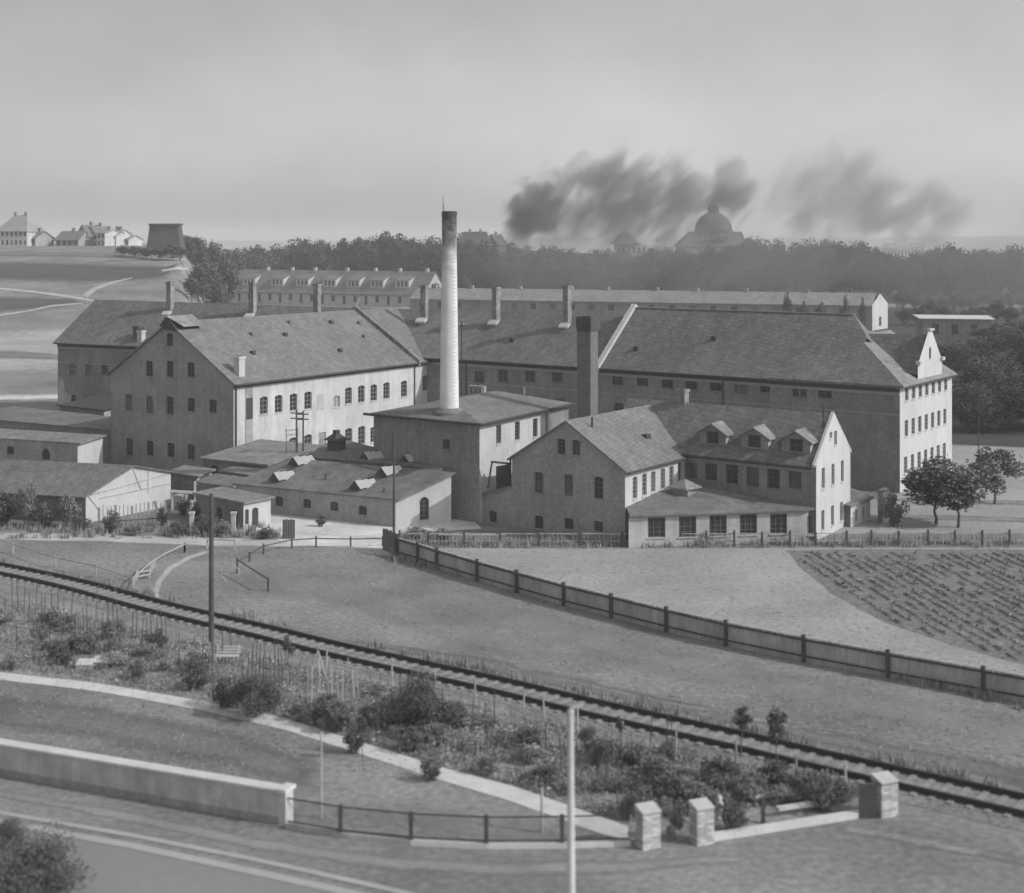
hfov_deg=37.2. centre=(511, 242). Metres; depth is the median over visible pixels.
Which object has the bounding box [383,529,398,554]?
gate screen
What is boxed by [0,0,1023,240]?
sky
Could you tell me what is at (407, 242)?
tree
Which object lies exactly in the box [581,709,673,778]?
bean poles
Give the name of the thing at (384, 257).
tree
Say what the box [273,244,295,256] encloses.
tree
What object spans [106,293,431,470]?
factory building
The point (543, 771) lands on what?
shrub
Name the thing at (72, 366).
window
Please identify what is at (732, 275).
tree
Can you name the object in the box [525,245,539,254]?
tree
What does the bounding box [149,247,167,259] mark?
tree
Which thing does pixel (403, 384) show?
window
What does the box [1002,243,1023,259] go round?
tree
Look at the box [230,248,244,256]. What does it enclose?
tree
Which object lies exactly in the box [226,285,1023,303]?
wood floor
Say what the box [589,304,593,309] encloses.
window
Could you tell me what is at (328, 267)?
tree
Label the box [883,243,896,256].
house
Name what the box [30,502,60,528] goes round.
shrub
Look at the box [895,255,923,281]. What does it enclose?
tree
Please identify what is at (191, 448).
window
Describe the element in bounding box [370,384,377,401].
window
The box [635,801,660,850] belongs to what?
gate pillar
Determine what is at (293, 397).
window
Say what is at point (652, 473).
window
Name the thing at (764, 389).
window
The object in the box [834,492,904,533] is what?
courtyard
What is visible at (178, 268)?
hill track
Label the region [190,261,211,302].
tree
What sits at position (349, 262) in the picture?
tree
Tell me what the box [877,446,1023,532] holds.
lawn
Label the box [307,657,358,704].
bean poles
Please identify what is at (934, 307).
tree
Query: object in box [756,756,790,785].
shrub
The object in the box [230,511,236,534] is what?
gate post
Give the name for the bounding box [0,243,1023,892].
ground
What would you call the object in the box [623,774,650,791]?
shrub
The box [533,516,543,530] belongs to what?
window
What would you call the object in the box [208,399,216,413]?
window
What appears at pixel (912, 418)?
window
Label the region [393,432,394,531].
wooden pole
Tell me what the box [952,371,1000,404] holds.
tree
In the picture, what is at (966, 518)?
lawn path
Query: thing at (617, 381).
window
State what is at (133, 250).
tree
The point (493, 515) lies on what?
window
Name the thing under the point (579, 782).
shrub
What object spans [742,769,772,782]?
shrub
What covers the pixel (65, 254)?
hill field
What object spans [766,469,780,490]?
window
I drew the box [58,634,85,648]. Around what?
shrub
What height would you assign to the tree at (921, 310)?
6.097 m
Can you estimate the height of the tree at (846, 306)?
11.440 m
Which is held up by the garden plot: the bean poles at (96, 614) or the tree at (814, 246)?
the bean poles at (96, 614)
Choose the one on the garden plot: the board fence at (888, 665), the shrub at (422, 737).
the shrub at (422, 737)
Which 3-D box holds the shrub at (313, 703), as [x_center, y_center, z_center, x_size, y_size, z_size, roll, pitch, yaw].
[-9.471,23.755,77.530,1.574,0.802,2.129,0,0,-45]
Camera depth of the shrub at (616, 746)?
70.31 m
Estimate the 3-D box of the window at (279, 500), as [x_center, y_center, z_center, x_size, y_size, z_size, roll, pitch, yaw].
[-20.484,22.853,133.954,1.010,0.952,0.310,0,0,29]
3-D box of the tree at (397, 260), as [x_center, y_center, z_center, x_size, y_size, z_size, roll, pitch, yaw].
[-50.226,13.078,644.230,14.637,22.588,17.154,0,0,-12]
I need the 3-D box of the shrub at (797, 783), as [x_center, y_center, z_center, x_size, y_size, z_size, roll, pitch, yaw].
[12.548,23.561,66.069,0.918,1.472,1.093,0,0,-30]
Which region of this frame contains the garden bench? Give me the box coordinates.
[215,644,240,663]
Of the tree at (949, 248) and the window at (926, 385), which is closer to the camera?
the window at (926, 385)
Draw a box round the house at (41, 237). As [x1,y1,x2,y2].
[31,228,54,245]
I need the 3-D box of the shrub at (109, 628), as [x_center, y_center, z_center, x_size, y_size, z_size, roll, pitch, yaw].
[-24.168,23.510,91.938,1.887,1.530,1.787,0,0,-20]
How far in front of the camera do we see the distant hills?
4294.98 m
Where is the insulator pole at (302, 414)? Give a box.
[297,411,308,451]
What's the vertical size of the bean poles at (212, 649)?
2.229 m
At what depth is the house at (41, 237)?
549.54 m
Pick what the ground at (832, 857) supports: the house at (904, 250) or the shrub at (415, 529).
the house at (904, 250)
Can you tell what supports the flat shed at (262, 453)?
on the yard at (177, 516)
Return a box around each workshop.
[232,454,455,526]
[627,479,814,547]
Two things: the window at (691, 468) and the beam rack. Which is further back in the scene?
the beam rack
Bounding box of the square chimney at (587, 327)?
[576,316,598,417]
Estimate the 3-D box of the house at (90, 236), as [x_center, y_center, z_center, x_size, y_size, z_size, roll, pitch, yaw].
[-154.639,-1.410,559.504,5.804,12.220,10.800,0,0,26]
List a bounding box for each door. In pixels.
[43,448,49,459]
[233,510,237,527]
[252,508,256,526]
[319,432,324,444]
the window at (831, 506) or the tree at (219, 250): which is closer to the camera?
the window at (831, 506)
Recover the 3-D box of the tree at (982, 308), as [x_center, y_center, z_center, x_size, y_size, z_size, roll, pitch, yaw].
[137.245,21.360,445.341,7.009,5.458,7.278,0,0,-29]
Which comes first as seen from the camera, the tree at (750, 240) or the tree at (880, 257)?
the tree at (880, 257)
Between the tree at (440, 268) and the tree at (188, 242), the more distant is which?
the tree at (440, 268)
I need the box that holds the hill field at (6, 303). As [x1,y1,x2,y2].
[0,298,84,309]
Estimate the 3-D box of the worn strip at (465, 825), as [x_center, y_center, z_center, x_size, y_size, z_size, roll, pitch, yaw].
[-1.011,23.991,62.205,10.769,0.001,3.581,0,0,31]
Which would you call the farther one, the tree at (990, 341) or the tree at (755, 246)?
the tree at (755, 246)
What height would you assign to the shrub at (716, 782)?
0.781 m
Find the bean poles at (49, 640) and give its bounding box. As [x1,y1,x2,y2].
[15,623,91,659]
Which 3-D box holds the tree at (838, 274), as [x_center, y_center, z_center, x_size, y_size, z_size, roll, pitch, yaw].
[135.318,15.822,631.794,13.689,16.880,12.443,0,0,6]
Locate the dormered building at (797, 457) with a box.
[624,388,851,540]
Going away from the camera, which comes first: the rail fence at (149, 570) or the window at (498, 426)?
the rail fence at (149, 570)
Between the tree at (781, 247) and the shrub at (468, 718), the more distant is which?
the tree at (781, 247)
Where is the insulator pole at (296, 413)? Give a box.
[291,410,301,452]
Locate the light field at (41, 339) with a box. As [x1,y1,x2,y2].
[0,322,71,376]
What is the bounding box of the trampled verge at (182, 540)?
[0,533,334,546]
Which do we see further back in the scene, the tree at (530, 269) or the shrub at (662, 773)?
the tree at (530, 269)
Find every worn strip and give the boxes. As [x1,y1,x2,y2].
[413,809,589,839]
[844,825,1023,863]
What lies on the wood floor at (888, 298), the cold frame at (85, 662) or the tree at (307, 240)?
the tree at (307, 240)
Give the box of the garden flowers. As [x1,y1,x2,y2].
[1,599,862,817]
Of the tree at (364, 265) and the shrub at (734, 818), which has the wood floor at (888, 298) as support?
the tree at (364, 265)
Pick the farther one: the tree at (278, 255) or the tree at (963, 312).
the tree at (278, 255)
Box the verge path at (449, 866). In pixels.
[0,790,746,874]
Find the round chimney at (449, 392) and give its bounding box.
[433,203,461,415]
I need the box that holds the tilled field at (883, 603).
[786,549,1023,664]
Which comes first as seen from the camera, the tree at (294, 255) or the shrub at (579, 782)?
the shrub at (579, 782)
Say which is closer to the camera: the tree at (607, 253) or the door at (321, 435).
the door at (321, 435)
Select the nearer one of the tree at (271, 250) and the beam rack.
the beam rack
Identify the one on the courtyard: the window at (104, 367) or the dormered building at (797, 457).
the dormered building at (797, 457)
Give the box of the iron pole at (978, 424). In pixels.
[978,399,978,453]
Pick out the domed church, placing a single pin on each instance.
(713, 225)
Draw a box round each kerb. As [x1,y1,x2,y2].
[0,811,412,892]
[0,819,363,892]
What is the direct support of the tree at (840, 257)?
on the wood floor at (888, 298)
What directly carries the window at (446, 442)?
in the boiler house at (475, 436)
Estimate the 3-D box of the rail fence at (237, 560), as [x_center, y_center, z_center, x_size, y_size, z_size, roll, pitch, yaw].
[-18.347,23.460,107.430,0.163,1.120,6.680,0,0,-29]
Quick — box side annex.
[843,487,873,526]
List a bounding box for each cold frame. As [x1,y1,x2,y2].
[75,658,94,670]
[93,656,110,667]
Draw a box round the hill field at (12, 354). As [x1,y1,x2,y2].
[0,351,57,358]
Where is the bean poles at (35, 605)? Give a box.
[4,585,58,623]
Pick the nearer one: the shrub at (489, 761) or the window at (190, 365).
the shrub at (489, 761)
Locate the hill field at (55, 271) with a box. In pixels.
[0,263,179,279]
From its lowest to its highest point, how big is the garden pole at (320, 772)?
3.606 m
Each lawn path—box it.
[902,515,1023,521]
[978,500,1023,504]
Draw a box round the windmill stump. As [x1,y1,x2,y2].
[147,223,186,257]
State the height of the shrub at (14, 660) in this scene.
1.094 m
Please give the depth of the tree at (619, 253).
784.19 m
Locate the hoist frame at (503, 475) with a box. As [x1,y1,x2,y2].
[487,460,511,488]
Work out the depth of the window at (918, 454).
150.67 m
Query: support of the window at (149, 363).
in the factory building at (190, 389)
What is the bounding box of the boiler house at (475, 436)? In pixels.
[363,384,576,522]
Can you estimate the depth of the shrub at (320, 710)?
75.36 m
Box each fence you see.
[12,542,184,578]
[98,501,165,527]
[132,560,155,589]
[184,538,235,552]
[236,558,268,590]
[249,536,382,561]
[286,797,630,848]
[325,646,846,793]
[394,535,1023,702]
[399,529,1023,545]
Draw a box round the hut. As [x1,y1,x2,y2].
[912,314,994,340]
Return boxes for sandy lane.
[0,394,57,399]
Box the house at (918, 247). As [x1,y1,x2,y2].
[910,243,924,255]
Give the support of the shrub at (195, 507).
on the yard at (177, 516)
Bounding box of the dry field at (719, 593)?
[439,548,1023,679]
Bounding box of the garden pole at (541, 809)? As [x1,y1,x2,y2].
[540,788,542,832]
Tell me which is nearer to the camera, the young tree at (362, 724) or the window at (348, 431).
the young tree at (362, 724)
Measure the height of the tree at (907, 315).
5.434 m
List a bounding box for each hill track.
[0,287,93,301]
[0,302,82,315]
[81,278,130,296]
[84,257,187,261]
[162,267,187,270]
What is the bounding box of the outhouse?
[876,487,890,522]
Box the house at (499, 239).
[489,232,507,256]
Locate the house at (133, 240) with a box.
[124,232,143,245]
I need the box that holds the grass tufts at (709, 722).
[255,620,971,780]
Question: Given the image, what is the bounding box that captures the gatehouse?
[193,486,274,528]
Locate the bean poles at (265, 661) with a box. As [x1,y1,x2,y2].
[241,639,286,684]
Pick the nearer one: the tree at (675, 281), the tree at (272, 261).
the tree at (675, 281)
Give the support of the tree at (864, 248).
on the wood floor at (888, 298)
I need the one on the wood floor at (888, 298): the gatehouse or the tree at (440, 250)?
the tree at (440, 250)
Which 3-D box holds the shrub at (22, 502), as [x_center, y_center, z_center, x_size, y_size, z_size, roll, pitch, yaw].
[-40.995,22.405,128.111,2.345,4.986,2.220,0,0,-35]
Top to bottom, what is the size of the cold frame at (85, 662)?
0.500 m
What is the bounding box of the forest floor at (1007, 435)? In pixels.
[874,307,1023,446]
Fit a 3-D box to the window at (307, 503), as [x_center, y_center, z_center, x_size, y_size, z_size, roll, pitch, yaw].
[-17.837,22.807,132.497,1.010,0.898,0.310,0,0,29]
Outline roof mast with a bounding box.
[458,322,466,395]
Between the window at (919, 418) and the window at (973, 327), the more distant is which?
the window at (973, 327)
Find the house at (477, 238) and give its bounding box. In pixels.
[457,229,492,287]
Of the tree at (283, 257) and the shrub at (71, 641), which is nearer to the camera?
the shrub at (71, 641)
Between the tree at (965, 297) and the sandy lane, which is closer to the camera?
the sandy lane
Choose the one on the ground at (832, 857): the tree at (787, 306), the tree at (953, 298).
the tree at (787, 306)
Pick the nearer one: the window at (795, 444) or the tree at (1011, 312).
the window at (795, 444)
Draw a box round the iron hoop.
[221,564,238,580]
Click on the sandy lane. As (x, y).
(27, 397)
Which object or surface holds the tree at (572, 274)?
on the wood floor at (888, 298)
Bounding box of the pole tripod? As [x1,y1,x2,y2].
[308,650,327,682]
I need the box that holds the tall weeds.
[0,519,1023,788]
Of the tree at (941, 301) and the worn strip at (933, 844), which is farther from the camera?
the tree at (941, 301)
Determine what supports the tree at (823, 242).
on the wood floor at (888, 298)
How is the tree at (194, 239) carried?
on the ground at (832, 857)
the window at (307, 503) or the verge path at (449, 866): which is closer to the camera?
the verge path at (449, 866)
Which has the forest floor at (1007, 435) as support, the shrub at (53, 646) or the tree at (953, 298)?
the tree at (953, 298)
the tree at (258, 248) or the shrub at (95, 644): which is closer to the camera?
the shrub at (95, 644)
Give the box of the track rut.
[463,658,1023,756]
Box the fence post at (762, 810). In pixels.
[761,797,764,823]
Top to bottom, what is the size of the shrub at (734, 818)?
1.593 m
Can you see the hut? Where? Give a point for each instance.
(951, 327)
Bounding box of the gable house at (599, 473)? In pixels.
[482,405,688,542]
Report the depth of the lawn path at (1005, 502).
140.10 m
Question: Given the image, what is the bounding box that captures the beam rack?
[170,481,195,509]
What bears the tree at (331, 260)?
on the wood floor at (888, 298)
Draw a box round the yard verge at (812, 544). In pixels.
[404,531,1023,546]
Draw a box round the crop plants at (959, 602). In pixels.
[800,549,1023,657]
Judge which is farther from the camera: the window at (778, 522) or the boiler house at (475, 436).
the boiler house at (475, 436)
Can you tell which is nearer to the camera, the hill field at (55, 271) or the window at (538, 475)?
the window at (538, 475)
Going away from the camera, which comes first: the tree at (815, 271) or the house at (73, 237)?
the house at (73, 237)
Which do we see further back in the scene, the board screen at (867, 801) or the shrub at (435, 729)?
the shrub at (435, 729)
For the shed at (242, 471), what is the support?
on the yard at (177, 516)
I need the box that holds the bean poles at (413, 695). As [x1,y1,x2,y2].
[376,674,458,734]
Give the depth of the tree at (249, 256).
659.24 m
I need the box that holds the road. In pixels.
[0,828,367,892]
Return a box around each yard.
[5,458,196,525]
[199,514,481,547]
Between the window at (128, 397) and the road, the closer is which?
the road
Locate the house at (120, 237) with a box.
[114,226,132,245]
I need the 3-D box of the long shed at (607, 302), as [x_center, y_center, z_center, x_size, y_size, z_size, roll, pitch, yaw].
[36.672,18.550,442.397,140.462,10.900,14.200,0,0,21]
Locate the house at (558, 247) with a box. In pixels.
[551,245,564,251]
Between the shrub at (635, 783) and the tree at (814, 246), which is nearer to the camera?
the shrub at (635, 783)
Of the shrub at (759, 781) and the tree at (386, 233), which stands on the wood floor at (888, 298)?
the tree at (386, 233)
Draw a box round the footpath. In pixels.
[153,551,208,597]
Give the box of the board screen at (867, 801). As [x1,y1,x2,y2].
[859,784,876,818]
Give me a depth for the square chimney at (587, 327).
139.54 m
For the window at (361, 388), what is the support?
in the factory building at (190, 389)
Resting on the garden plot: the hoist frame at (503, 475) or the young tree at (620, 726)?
the young tree at (620, 726)
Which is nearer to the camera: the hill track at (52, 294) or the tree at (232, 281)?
the hill track at (52, 294)
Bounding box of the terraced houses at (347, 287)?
[232,267,440,306]
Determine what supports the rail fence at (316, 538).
on the ground at (832, 857)
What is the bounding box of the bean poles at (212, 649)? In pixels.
[179,625,231,674]
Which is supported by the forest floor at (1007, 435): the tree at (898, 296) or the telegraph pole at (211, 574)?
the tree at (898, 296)
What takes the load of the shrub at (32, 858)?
on the road
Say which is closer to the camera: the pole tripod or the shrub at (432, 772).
the shrub at (432, 772)
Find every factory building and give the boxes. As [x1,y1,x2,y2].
[53,281,957,492]
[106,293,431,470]
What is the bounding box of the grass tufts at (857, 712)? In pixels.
[0,546,1023,773]
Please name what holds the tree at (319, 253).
on the wood floor at (888, 298)
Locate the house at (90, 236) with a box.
[78,222,98,245]
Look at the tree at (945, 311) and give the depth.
438.94 m
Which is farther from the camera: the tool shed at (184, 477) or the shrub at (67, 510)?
the tool shed at (184, 477)
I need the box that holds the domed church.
[673,198,744,255]
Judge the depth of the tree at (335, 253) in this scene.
686.38 m
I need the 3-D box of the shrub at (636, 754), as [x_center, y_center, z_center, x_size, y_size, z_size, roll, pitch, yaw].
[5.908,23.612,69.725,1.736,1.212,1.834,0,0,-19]
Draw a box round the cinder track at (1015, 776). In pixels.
[366,643,1023,786]
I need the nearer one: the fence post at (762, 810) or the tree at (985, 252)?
the fence post at (762, 810)
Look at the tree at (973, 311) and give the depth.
436.46 m
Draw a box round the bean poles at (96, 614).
[63,587,117,640]
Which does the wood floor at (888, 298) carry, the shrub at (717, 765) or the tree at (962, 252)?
the tree at (962, 252)
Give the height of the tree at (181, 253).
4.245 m
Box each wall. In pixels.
[0,738,295,825]
[714,809,858,841]
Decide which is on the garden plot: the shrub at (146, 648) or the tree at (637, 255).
the shrub at (146, 648)
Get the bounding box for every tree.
[114,245,128,255]
[124,245,141,256]
[137,247,151,256]
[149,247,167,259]
[163,243,182,260]
[171,248,188,260]
[182,276,204,301]
[183,235,208,247]
[184,235,198,250]
[187,239,209,268]
[189,255,210,302]
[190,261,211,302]
[198,239,220,263]
[201,244,232,301]
[204,262,228,302]
[205,280,227,303]
[212,242,227,262]
[215,248,240,303]
[224,253,241,264]
[228,261,247,275]
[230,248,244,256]
[233,245,261,266]
[233,249,256,257]
[246,255,272,269]
[247,244,264,252]
[248,249,271,264]
[255,244,283,257]
[259,251,283,268]
[269,249,292,261]
[272,261,293,269]
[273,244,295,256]
[274,246,292,266]
[282,634,295,684]
[284,245,316,267]
[285,257,302,269]
[286,237,311,254]
[295,257,327,269]
[297,242,325,265]
[303,237,317,249]
[310,239,335,256]
[320,256,344,269]
[321,242,334,260]
[325,263,334,269]
[330,242,348,267]
[332,238,348,256]
[337,237,363,250]
[339,250,358,270]
[341,238,362,269]
[351,239,387,264]
[352,254,378,270]
[357,717,366,761]
[364,235,383,247]
[373,249,400,270]
[375,236,404,262]
[379,230,409,247]
[382,246,410,270]
[390,233,414,248]
[401,251,424,270]
[409,237,431,249]
[418,246,441,266]
[418,258,441,275]
[420,235,441,263]
[426,239,441,254]
[436,254,462,287]
[457,243,478,286]
[457,249,487,287]
[459,239,488,265]
[462,276,471,287]
[466,252,493,287]
[474,239,505,265]
[482,261,510,288]
[500,257,526,288]
[506,241,528,255]
[521,262,547,288]
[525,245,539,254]
[535,244,557,260]
[544,245,562,264]
[546,265,583,288]
[556,247,571,264]
[563,252,591,266]
[564,248,578,258]
[585,268,604,289]
[586,248,602,257]
[588,248,620,262]
[600,268,633,289]
[603,249,627,258]
[613,251,642,263]
[615,716,624,753]
[629,268,654,289]
[634,250,646,259]
[643,246,667,265]
[651,247,679,290]
[651,261,692,290]
[676,248,696,255]
[682,250,697,259]
[684,260,710,290]
[688,243,717,258]
[703,245,723,255]
[712,264,743,290]
[717,245,730,261]
[724,242,753,263]
[731,705,753,753]
[739,260,773,291]
[744,236,756,247]
[748,236,770,255]
[760,237,786,255]
[766,704,788,781]
[769,248,793,288]
[780,290,792,311]
[784,242,799,253]
[786,246,816,291]
[789,238,819,253]
[790,246,823,290]
[800,299,808,311]
[805,259,831,291]
[807,245,838,289]
[812,238,830,252]
[814,300,826,312]
[823,246,849,291]
[825,240,837,249]
[825,260,854,292]
[830,241,853,257]
[839,247,864,292]
[840,292,849,313]
[844,258,868,292]
[846,241,862,255]
[846,251,876,292]
[857,241,879,289]
[858,298,866,326]
[872,248,885,293]
[877,251,898,266]
[887,252,903,264]
[892,288,908,310]
[893,307,913,325]
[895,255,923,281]
[900,454,981,524]
[901,287,928,308]
[909,251,924,264]
[909,306,931,323]
[918,290,933,307]
[921,246,941,257]
[923,299,939,314]
[926,459,990,527]
[933,305,953,314]
[934,297,952,312]
[937,242,971,257]
[937,339,974,377]
[946,293,963,310]
[949,249,977,264]
[951,311,968,314]
[952,352,1023,395]
[952,356,1009,399]
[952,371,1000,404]
[952,380,1006,430]
[953,346,999,373]
[953,398,1021,431]
[955,290,973,310]
[964,389,1023,427]
[965,296,983,308]
[965,335,1007,353]
[966,249,989,260]
[967,306,988,314]
[967,306,989,315]
[967,323,1012,340]
[967,446,1023,503]
[977,248,1001,257]
[984,290,1003,305]
[986,299,1006,323]
[993,380,1023,419]
[996,307,1020,323]
[996,346,1023,378]
[997,321,1023,350]
[999,290,1015,307]
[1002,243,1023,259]
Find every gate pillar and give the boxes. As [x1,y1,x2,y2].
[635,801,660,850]
[689,797,714,846]
[871,771,898,818]
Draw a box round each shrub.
[0,490,19,525]
[0,615,13,623]
[0,814,30,852]
[0,820,96,892]
[2,653,22,669]
[10,478,37,525]
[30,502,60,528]
[30,622,49,640]
[36,607,57,618]
[39,637,60,647]
[46,608,74,624]
[46,641,67,658]
[52,613,77,631]
[53,493,81,527]
[53,644,74,665]
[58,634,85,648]
[69,516,91,530]
[73,633,101,652]
[96,618,127,636]
[99,650,135,667]
[101,509,120,532]
[103,635,125,651]
[123,525,141,535]
[125,656,149,678]
[127,641,165,660]
[142,628,169,646]
[155,506,171,525]
[156,661,171,669]
[165,521,190,536]
[173,659,213,674]
[176,496,193,514]
[181,667,214,690]
[187,649,211,662]
[188,501,199,516]
[192,514,208,533]
[207,676,241,708]
[214,517,231,536]
[223,670,286,720]
[250,527,278,538]
[288,700,310,720]
[304,700,329,724]
[306,700,341,708]
[315,514,327,526]
[316,693,336,703]
[316,698,360,731]
[331,712,346,729]
[342,722,369,753]
[357,705,375,725]
[366,698,403,726]
[372,682,386,694]
[378,693,406,709]
[387,725,407,737]
[392,665,446,729]
[392,730,421,750]
[396,716,419,729]
[398,525,431,538]
[404,726,422,737]
[411,730,433,749]
[412,703,436,727]
[419,758,442,780]
[420,722,458,744]
[426,528,456,539]
[433,699,467,729]
[444,704,461,722]
[458,733,489,752]
[459,709,489,725]
[471,711,501,726]
[476,753,499,774]
[495,726,522,744]
[511,726,544,747]
[518,743,548,762]
[525,763,560,783]
[560,774,590,796]
[577,724,596,752]
[586,735,629,760]
[590,741,615,765]
[592,772,621,791]
[620,741,657,765]
[620,785,654,815]
[621,790,641,809]
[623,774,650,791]
[624,743,658,760]
[632,750,681,782]
[633,754,673,772]
[646,768,690,791]
[651,773,692,805]
[651,796,672,818]
[657,737,675,760]
[657,778,676,802]
[665,807,686,839]
[668,764,699,784]
[673,777,724,810]
[692,773,733,789]
[700,755,743,777]
[711,789,734,805]
[715,800,749,828]
[727,774,763,804]
[729,772,769,792]
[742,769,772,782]
[754,781,797,804]
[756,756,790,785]
[774,783,807,802]
[787,767,809,789]
[793,768,838,792]
[798,780,840,812]
[826,776,858,802]
[879,493,909,526]
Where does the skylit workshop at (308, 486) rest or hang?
on the factory yard at (305, 527)
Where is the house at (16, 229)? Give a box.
[0,212,46,245]
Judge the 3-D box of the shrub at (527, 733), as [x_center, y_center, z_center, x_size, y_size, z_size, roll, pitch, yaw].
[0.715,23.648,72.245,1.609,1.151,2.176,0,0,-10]
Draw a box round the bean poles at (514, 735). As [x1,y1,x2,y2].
[471,690,560,772]
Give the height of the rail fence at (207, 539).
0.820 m
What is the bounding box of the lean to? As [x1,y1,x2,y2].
[196,473,244,490]
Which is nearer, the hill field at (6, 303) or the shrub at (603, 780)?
the shrub at (603, 780)
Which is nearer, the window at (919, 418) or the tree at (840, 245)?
the window at (919, 418)
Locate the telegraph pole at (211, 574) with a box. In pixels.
[209,493,213,644]
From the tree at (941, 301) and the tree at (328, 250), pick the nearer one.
the tree at (941, 301)
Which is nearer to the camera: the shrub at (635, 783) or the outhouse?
the shrub at (635, 783)
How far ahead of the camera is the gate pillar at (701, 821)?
60.59 m
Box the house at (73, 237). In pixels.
[54,228,88,245]
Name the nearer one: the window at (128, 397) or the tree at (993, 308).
the window at (128, 397)
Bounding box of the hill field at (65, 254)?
[0,252,151,257]
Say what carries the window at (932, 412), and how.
in the factory building at (885, 397)
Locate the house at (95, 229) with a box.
[89,223,107,245]
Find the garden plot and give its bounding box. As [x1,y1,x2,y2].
[0,594,858,832]
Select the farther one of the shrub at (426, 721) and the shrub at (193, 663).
the shrub at (193, 663)
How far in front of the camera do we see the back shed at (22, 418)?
176.41 m
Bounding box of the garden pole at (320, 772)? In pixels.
[320,732,321,818]
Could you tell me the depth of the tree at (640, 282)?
621.95 m
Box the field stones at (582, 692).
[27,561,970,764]
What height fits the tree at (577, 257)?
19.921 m
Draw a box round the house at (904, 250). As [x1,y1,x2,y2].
[897,245,911,260]
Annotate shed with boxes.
[0,406,110,458]
[0,428,105,463]
[0,459,175,522]
[57,395,110,415]
[169,465,215,499]
[199,439,321,473]
[219,465,264,476]
[309,430,445,470]
[409,285,887,330]
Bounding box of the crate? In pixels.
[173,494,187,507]
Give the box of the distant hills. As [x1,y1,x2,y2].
[54,236,1023,250]
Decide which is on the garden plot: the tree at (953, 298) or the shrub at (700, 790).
the shrub at (700, 790)
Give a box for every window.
[5,446,14,455]
[68,363,75,375]
[84,364,91,375]
[100,363,108,375]
[124,394,132,411]
[125,438,132,455]
[145,361,152,377]
[145,396,153,413]
[145,441,153,456]
[165,361,173,377]
[165,396,173,415]
[166,443,174,458]
[167,333,172,346]
[186,362,194,377]
[186,398,194,412]
[186,444,194,460]
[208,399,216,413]
[211,465,216,473]
[215,508,221,520]
[244,509,249,525]
[259,396,268,415]
[274,395,283,413]
[274,496,283,507]
[289,393,297,411]
[301,499,310,509]
[304,392,311,410]
[304,434,310,443]
[317,394,323,409]
[329,501,338,512]
[333,396,339,407]
[345,387,352,404]
[345,428,350,440]
[357,506,366,516]
[358,385,365,403]
[358,426,365,443]
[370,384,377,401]
[370,427,373,443]
[383,382,390,399]
[401,381,407,397]
[419,497,429,521]
[422,375,427,391]
[441,439,449,450]
[474,302,479,307]
[475,371,484,383]
[488,511,496,523]
[496,425,502,444]
[497,369,508,382]
[512,303,516,308]
[515,421,520,441]
[524,370,535,383]
[531,303,535,308]
[533,418,538,438]
[533,472,543,494]
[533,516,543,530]
[549,304,555,309]
[551,372,562,382]
[556,438,565,455]
[563,474,573,497]
[563,518,573,530]
[571,440,580,456]
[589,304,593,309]
[592,477,603,500]
[592,521,602,532]
[608,304,613,310]
[611,373,623,385]
[615,403,623,410]
[632,477,638,500]
[637,378,648,386]
[642,473,647,497]
[647,517,666,538]
[651,471,656,493]
[661,376,672,388]
[661,468,663,490]
[669,466,671,484]
[678,462,680,480]
[678,516,697,538]
[684,463,697,479]
[686,381,697,390]
[704,463,717,481]
[705,431,718,445]
[709,383,721,391]
[709,515,727,537]
[724,464,738,485]
[734,381,747,394]
[739,514,757,536]
[745,466,759,488]
[747,435,760,449]
[759,386,769,393]
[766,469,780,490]
[769,514,787,535]
[787,471,801,490]
[788,438,803,453]
[791,389,798,397]
[799,389,806,397]
[807,515,813,535]
[817,390,831,399]
[821,468,825,490]
[821,510,825,531]
[831,464,835,486]
[831,506,834,527]
[834,431,837,446]
[840,502,843,522]
[904,420,908,437]
[904,457,908,474]
[905,388,909,401]
[911,418,915,435]
[917,452,919,468]
[918,416,922,433]
[924,414,928,431]
[925,384,929,396]
[930,447,932,462]
[931,412,934,429]
[932,324,938,334]
[937,411,940,427]
[943,409,946,425]
[951,324,957,334]
[971,324,977,334]
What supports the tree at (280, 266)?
on the wood floor at (888, 298)
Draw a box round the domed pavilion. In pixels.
[610,232,666,256]
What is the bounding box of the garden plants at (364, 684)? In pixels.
[0,594,864,822]
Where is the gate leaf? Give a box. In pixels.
[283,519,294,538]
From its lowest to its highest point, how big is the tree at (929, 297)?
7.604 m
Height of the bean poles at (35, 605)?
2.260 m
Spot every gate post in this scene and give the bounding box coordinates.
[188,511,194,534]
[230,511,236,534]
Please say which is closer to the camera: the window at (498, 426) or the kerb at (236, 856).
the kerb at (236, 856)
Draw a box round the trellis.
[285,429,297,451]
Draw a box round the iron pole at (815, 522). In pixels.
[814,500,815,543]
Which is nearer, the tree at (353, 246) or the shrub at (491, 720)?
the shrub at (491, 720)
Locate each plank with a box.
[438,534,505,534]
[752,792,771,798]
[776,801,813,810]
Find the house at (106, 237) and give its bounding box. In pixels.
[95,226,124,245]
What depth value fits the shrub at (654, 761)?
67.08 m
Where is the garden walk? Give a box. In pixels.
[0,672,627,837]
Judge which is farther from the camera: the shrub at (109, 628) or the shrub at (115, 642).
the shrub at (109, 628)
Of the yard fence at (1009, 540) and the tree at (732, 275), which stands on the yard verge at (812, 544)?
the yard fence at (1009, 540)
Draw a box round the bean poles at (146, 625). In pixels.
[132,609,166,644]
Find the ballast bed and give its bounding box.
[0,567,1023,831]
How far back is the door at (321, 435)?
165.50 m
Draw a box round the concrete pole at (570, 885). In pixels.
[566,704,583,892]

